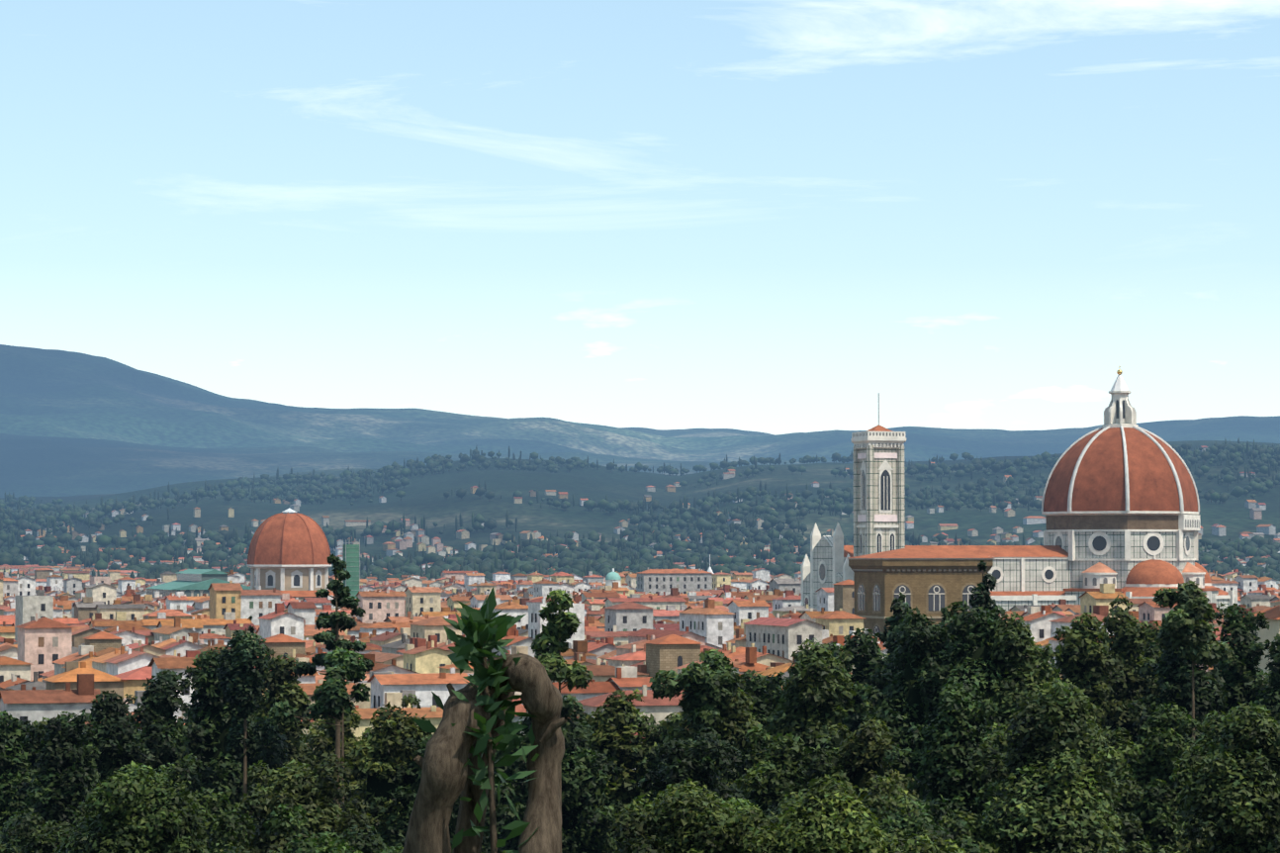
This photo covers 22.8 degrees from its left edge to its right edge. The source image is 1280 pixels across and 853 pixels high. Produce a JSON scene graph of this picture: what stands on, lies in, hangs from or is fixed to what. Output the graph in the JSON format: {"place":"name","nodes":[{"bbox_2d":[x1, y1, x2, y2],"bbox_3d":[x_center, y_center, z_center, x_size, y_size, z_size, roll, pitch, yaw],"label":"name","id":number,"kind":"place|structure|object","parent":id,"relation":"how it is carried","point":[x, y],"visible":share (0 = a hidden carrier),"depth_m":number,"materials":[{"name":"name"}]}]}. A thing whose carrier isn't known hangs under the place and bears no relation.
{"place":"outdoors","nodes":[
{"label":"outdoors","id":0,"kind":"place"},
{"bbox_2d":[247,508,334,600],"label":"domed chapel","id":1,"kind":"structure","parent":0,"point":[289,550],"depth_m":1289.59,"materials":[{"name":"tile"}]},
{"bbox_2d":[0,433,982,497],"bbox_3d":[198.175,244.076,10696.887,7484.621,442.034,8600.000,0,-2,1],"label":"hills","id":2,"kind":"structure","parent":0,"point":[43,466],"depth_m":8931.08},
{"bbox_2d":[0,344,1279,461],"bbox_3d":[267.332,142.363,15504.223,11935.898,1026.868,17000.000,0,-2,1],"label":"hills","id":3,"kind":"structure","parent":0,"point":[57,393],"depth_m":12284.10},
{"bbox_2d":[0,440,1279,564],"bbox_3d":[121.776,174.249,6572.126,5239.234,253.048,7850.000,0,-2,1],"label":"hills","id":4,"kind":"structure","parent":0,"point":[422,496],"depth_m":4431.83,"materials":[{"name":"green plant"}]},
{"bbox_2d":[0,643,1279,852],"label":"garden tree crowns","id":5,"kind":"object","parent":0,"point":[912,695],"visible":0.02,"depth_m":197.22,"materials":[{"name":"green plant"}]},
{"bbox_2d":[0,0,1279,434],"label":"sky","id":6,"kind":"structure","parent":0,"point":[774,217],"materials":[{"name":"blue"}]},
{"bbox_3d":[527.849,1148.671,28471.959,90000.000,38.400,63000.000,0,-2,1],"label":"ground","id":7,"kind":"structure","parent":0,"visible":0},
{"bbox_2d":[144,568,250,597],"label":"market hall","id":8,"kind":"structure","parent":7,"relation":"on","point":[191,582],"depth_m":1445.11,"materials":[{"name":"metal"}]},
{"bbox_2d":[342,539,360,598],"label":"scaffold tower","id":9,"kind":"structure","parent":7,"relation":"on","point":[351,555],"depth_m":1338.64,"materials":[{"name":"fabric"}]},
{"bbox_2d":[402,586,566,852],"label":"trunk","id":10,"kind":"object","parent":7,"relation":"on","point":[476,726],"visible":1,"depth_m":9.93,"materials":[{"name":"brown plant"}]},
{"bbox_2d":[0,445,1279,769],"bbox_3d":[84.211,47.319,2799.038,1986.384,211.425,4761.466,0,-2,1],"label":"city buildings","id":11,"kind":"structure","parent":7,"relation":"on","point":[758,621],"depth_m":840.63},
{"bbox_2d":[7,453,1279,560],"bbox_3d":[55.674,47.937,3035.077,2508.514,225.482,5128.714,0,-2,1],"label":"distant tree trunks","id":12,"kind":"object","parent":7,"relation":"on","point":[645,508],"visible":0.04,"depth_m":4474.85,"materials":[{"name":"brown plant"}]},
{"bbox_2d":[851,392,906,580],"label":"campanile","id":13,"kind":"structure","parent":7,"relation":"on","point":[878,490],"depth_m":1101.22,"materials":[{"name":"stone"}]},
{"bbox_2d":[847,548,994,638],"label":"church","id":14,"kind":"structure","parent":7,"relation":"on","point":[931,582],"depth_m":850.05,"materials":[{"name":"stone"}]},
{"bbox_2d":[800,365,1237,611],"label":"cathedral","id":15,"kind":"structure","parent":7,"relation":"on","point":[1120,505],"depth_m":1144.63,"materials":[{"name":"stone"}]},
{"bbox_2d":[1243,550,1279,684],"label":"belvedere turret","id":16,"kind":"object","parent":7,"relation":"on","point":[1272,615],"visible":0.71,"depth_m":430.17,"materials":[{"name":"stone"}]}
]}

